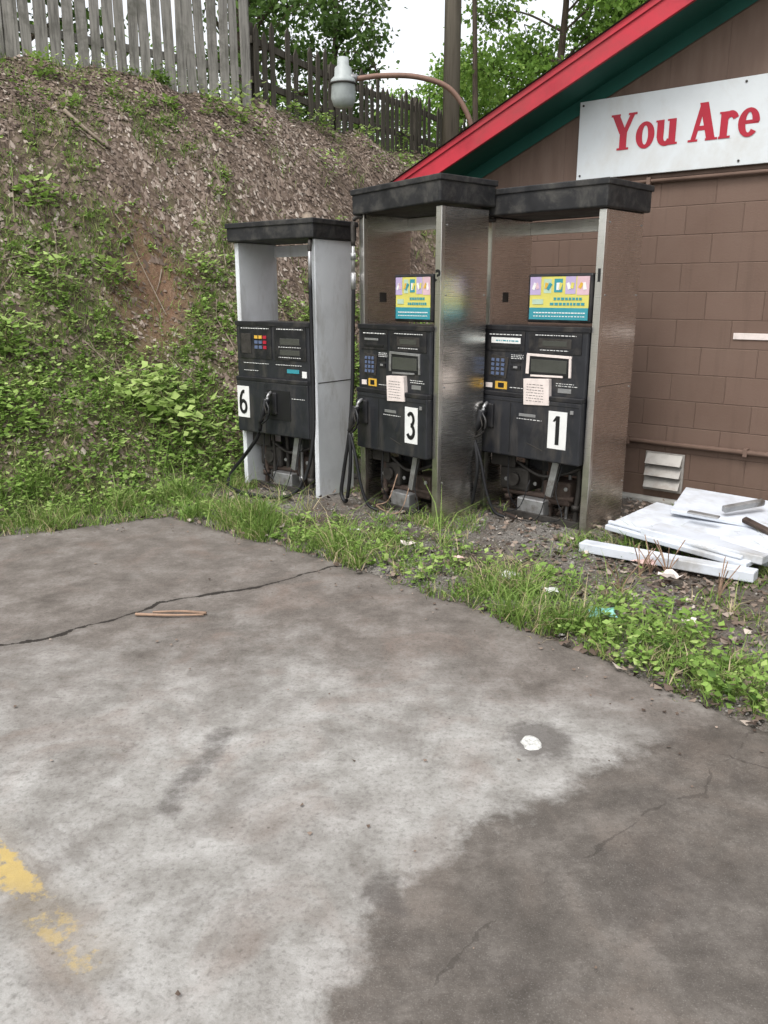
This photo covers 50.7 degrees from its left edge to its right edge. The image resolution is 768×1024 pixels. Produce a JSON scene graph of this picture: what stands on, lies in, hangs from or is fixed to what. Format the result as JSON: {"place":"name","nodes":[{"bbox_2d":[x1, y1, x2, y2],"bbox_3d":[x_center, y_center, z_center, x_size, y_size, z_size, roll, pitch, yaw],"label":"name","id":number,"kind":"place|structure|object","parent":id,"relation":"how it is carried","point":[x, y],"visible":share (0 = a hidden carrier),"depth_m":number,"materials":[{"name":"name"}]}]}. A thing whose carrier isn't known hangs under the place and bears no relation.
{"place":"outdoors","nodes":[
{"label":"outdoors","id":0,"kind":"place"},
{"bbox_2d":[301,212,312,244],"bbox_3d":[-0.868,-3.149,9.780,0.140,0.934,0.804,-4,15,-13],"label":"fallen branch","id":1,"kind":"object","parent":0,"point":[306,214],"visible":0.03,"depth_m":9.93,"materials":[{"name":"beige wood"}]},
{"bbox_2d":[16,0,610,140],"label":"sky","id":2,"kind":"structure","parent":0,"point":[421,33],"materials":[{"name":"white"}]},
{"bbox_2d":[0,516,767,1023],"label":"concrete lot","id":3,"kind":"structure","parent":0,"point":[160,846],"depth_m":2.60,"materials":[{"name":"grey concrete"}]},
{"bbox_2d":[135,613,203,615],"bbox_3d":[-1.105,0.528,4.171,0.351,0.015,0.030,0,15,0],"label":"broken stick","id":4,"kind":"object","parent":3,"relation":"on","point":[146,614],"visible":1,"depth_m":4.17,"materials":[{"name":"brown wood"}]},
{"bbox_2d":[153,610,206,614],"bbox_3d":[-1.060,0.520,4.207,0.281,0.018,0.023,1,15,3],"label":"broken stick","id":5,"kind":"object","parent":3,"relation":"on","point":[187,611],"visible":1,"depth_m":4.20,"materials":[{"name":"beige wood"}]},
{"bbox_2d":[14,516,761,995],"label":"crumbs on concrete","id":6,"kind":"object","parent":3,"relation":"on","point":[424,760],"visible":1,"depth_m":3.33,"materials":[{"name":"brown plant"}]},
{"bbox_2d":[521,735,541,749],"bbox_3d":[0.544,0.849,2.996,0.074,0.014,0.096,-3,15,-12],"label":"crushed paper cup","id":7,"kind":"object","parent":3,"relation":"on","point":[529,742],"visible":1,"depth_m":2.98,"materials":[{"name":"white paper"}]},
{"bbox_2d":[0,56,767,731],"bbox_3d":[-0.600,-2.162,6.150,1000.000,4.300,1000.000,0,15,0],"label":"hillside ground","id":8,"kind":"structure","parent":0,"point":[140,246],"depth_m":7.62,"materials":[{"name":"brown soil"}]},
{"bbox_2d":[17,0,176,76],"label":"broadleaf tree","id":9,"kind":"object","parent":8,"relation":"on","point":[74,26],"visible":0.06,"depth_m":11.99,"materials":[{"name":"green plant"}]},
{"bbox_2d":[0,0,251,106],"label":"wooden fence","id":10,"kind":"object","parent":8,"relation":"on","point":[183,57],"visible":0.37,"depth_m":9.55,"materials":[{"name":"grey wood"}]},
{"bbox_2d":[0,79,266,461],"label":"leafy seedlings","id":11,"kind":"object","parent":8,"relation":"on","point":[118,389],"visible":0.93,"depth_m":7.05,"materials":[{"name":"green plant"}]},
{"bbox_2d":[0,52,346,400],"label":"sparse hill plants","id":12,"kind":"object","parent":8,"relation":"on","point":[213,130],"visible":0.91,"depth_m":9.13,"materials":[{"name":"green plant"}]},
{"bbox_2d":[20,22,408,151],"bbox_3d":[-2.318,-6.862,14.681,4.394,1.103,19.555,11,18,34],"label":"thicket","id":13,"kind":"object","parent":8,"relation":"on","point":[355,125],"visible":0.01,"depth_m":12.44,"materials":[{"name":"green plant"}]},
{"bbox_2d":[0,66,433,460],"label":"fallen branches","id":14,"kind":"object","parent":8,"relation":"on","point":[193,380],"depth_m":8.34,"materials":[{"name":"brown wood"}]},
{"bbox_2d":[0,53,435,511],"bbox_3d":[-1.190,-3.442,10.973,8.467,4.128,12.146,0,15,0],"label":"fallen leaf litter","id":15,"kind":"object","parent":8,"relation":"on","point":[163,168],"visible":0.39,"depth_m":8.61,"materials":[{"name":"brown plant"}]},
{"bbox_2d":[0,50,435,524],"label":"hillside weeds","id":16,"kind":"object","parent":8,"relation":"on","point":[123,440],"visible":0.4,"depth_m":7.13,"materials":[{"name":"green plant"}]},
{"bbox_2d":[0,46,439,175],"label":"crest undergrowth","id":17,"kind":"object","parent":8,"relation":"on","point":[162,75],"visible":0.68,"depth_m":9.57,"materials":[{"name":"green plant"}]},
{"bbox_2d":[141,0,384,130],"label":"broadleaf tree","id":18,"kind":"object","parent":8,"relation":"on","point":[263,10],"visible":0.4,"depth_m":14.36,"materials":[{"name":"green plant"}]},
{"bbox_2d":[0,51,540,533],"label":"hillside grass","id":19,"kind":"structure","parent":8,"relation":"on","point":[98,325],"depth_m":7.53,"materials":[{"name":"green plant"}]},
{"bbox_2d":[224,217,357,498],"bbox_3d":[-0.817,-1.212,6.616,0.956,2.185,0.798,11,19,36],"label":"gas pump","id":20,"kind":"object","parent":8,"relation":"on","point":[293,378],"visible":0.97,"depth_m":6.53,"materials":[{"name":"white metal"}]},
{"bbox_2d":[237,380,311,439],"bbox_3d":[-0.791,-0.885,6.776,0.806,0.430,0.415,11,19,36],"label":"lower door","id":21,"kind":"structure","parent":20,"relation":"in","point":[300,425],"depth_m":6.55,"materials":[{"name":"black metal"}]},
{"bbox_2d":[278,0,409,146],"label":"broadleaf tree","id":22,"kind":"object","parent":8,"relation":"on","point":[339,30],"visible":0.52,"depth_m":16.43,"materials":[{"name":"green plant"}]},
{"bbox_2d":[249,22,468,155],"bbox_3d":[0.781,-6.958,14.875,0.372,1.403,9.920,9,18,31],"label":"picket fence","id":23,"kind":"object","parent":8,"relation":"on","point":[417,113],"visible":0.45,"depth_m":12.41,"materials":[{"name":"brown wood"}]},
{"bbox_2d":[320,98,442,155],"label":"distant tree line","id":24,"kind":"object","parent":8,"relation":"on","point":[394,136],"depth_m":56.49,"materials":[{"name":"green plant"}]},
{"bbox_2d":[0,420,767,725],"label":"grass strip","id":25,"kind":"object","parent":8,"relation":"on","point":[256,514],"depth_m":5.10,"materials":[{"name":"green plant"}]},
{"bbox_2d":[400,540,414,545],"bbox_3d":[0.152,0.196,5.176,0.100,0.027,0.078,0,15,0],"label":"snack wrapper","id":26,"kind":"object","parent":8,"relation":"on","point":[410,542],"visible":0.71,"depth_m":5.17,"materials":[{"name":"paper"}]},
{"bbox_2d":[56,387,767,725],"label":"dry leaves on gravel","id":27,"kind":"object","parent":8,"relation":"on","point":[667,687],"visible":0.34,"depth_m":4.63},
{"bbox_2d":[339,173,497,521],"bbox_3d":[0.210,-1.144,5.968,0.696,2.388,0.948,-13,20,-40],"label":"gas pump","id":28,"kind":"object","parent":8,"relation":"on","point":[413,412],"visible":0.98,"depth_m":5.79,"materials":[{"name":"silver metal"}]},
{"bbox_2d":[357,391,432,459],"bbox_3d":[0.212,-0.683,6.098,0.445,0.430,0.759,-13,20,-40],"label":"lower door","id":29,"kind":"structure","parent":28,"relation":"in","point":[393,427],"depth_m":5.92,"materials":[{"name":"black metal"}]},
{"bbox_2d":[112,483,767,718],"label":"strip weeds","id":30,"kind":"object","parent":8,"relation":"on","point":[695,660],"visible":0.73,"depth_m":3.92,"materials":[{"name":"green plant"}]},
{"bbox_2d":[112,470,767,731],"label":"gravel","id":31,"kind":"structure","parent":8,"relation":"on","point":[618,570],"depth_m":5.13,"materials":[{"name":"grey gravel"}]},
{"bbox_2d":[374,34,517,154],"bbox_3d":[1.725,-10.498,23.440,5.578,5.069,4.982,-9,18,-32],"label":"broadleaf tree","id":32,"kind":"object","parent":8,"relation":"on","point":[432,91],"visible":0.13,"depth_m":22.08,"materials":[{"name":"green plant"}]},
{"bbox_2d":[442,0,461,144],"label":"utility pole","id":33,"kind":"object","parent":8,"relation":"on","point":[451,69],"depth_m":13.62,"materials":[{"name":"brown wood"}]},
{"bbox_2d":[472,0,477,122],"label":"slender tree","id":34,"kind":"object","parent":8,"relation":"on","point":[474,67],"visible":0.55,"depth_m":14.88,"materials":[{"name":"brown plant"}]},
{"bbox_2d":[421,0,627,154],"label":"broadleaf tree","id":35,"kind":"object","parent":8,"relation":"on","point":[541,60],"visible":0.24,"depth_m":15.59,"materials":[{"name":"green plant"}]},
{"bbox_2d":[545,587,557,591],"bbox_3d":[0.899,0.417,4.357,0.073,0.021,0.057,0,15,0],"label":"snack wrapper","id":36,"kind":"object","parent":8,"relation":"on","point":[550,589],"visible":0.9,"depth_m":4.35,"materials":[{"name":"white plastic"}]},
{"bbox_2d":[471,177,654,533],"bbox_3d":[1.188,-1.066,5.782,1.012,2.335,0.726,14,20,42],"label":"gas pump","id":37,"kind":"object","parent":8,"relation":"on","point":[556,399],"visible":0.93,"depth_m":5.61,"materials":[{"name":"silver metal"}]},
{"bbox_2d":[482,395,586,466],"bbox_3d":[1.176,-0.635,5.917,0.859,0.430,0.475,14,20,42],"label":"lower door","id":38,"kind":"structure","parent":37,"relation":"in","point":[523,431],"depth_m":5.73,"materials":[{"name":"black metal"}]},
{"bbox_2d":[389,0,767,504],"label":"cinder block store","id":39,"kind":"structure","parent":8,"relation":"on","point":[698,412],"depth_m":6.04,"materials":[{"name":"brick"}]},
{"bbox_2d":[330,56,472,125],"bbox_3d":[0.208,-2.615,8.617,1.511,4.000,0.276,0,15,0],"label":"yard lamp","id":40,"kind":"object","parent":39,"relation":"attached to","point":[343,83],"visible":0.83,"depth_m":8.12,"materials":[{"name":"metal"}]},
{"bbox_2d":[576,73,767,179],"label":"store sign","id":41,"kind":"object","parent":39,"relation":"attached to","point":[718,124],"visible":0.96,"depth_m":5.83,"materials":[{"name":"metal"}]},
{"bbox_2d":[589,606,617,617],"bbox_3d":[1.090,0.498,4.072,0.149,0.036,0.099,0,15,0],"label":"teal wrapper","id":42,"kind":"object","parent":8,"relation":"on","point":[610,610],"visible":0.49,"depth_m":4.06,"materials":[{"name":"teal plastic"}]},
{"bbox_2d":[572,0,646,50],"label":"broadleaf tree","id":43,"kind":"object","parent":8,"relation":"on","point":[622,9],"visible":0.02,"depth_m":14.22,"materials":[{"name":"green plant"}]},
{"bbox_2d":[630,559,655,565],"bbox_3d":[1.548,0.291,4.840,0.138,0.034,0.101,0,15,0],"label":"snack wrapper","id":44,"kind":"object","parent":8,"relation":"on","point":[642,561],"visible":0.68,"depth_m":4.81,"materials":[{"name":"white plastic"}]},
{"bbox_2d":[655,569,683,578],"bbox_3d":[1.621,0.353,4.598,0.149,0.038,0.108,0,15,0],"label":"snack wrapper","id":45,"kind":"object","parent":8,"relation":"on","point":[667,573],"visible":0.98,"depth_m":4.58,"materials":[{"name":"paper"}]},
{"bbox_2d":[579,487,767,582],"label":"scrap panel pile","id":46,"kind":"object","parent":8,"relation":"on","point":[717,526],"visible":1,"depth_m":5.11,"materials":[{"name":"white metal"}]},
{"bbox_2d":[606,535,740,601],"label":"dead weed stalks","id":47,"kind":"object","parent":8,"relation":"on","point":[720,582],"visible":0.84,"depth_m":4.69,"materials":[{"name":"plant"}]}
]}

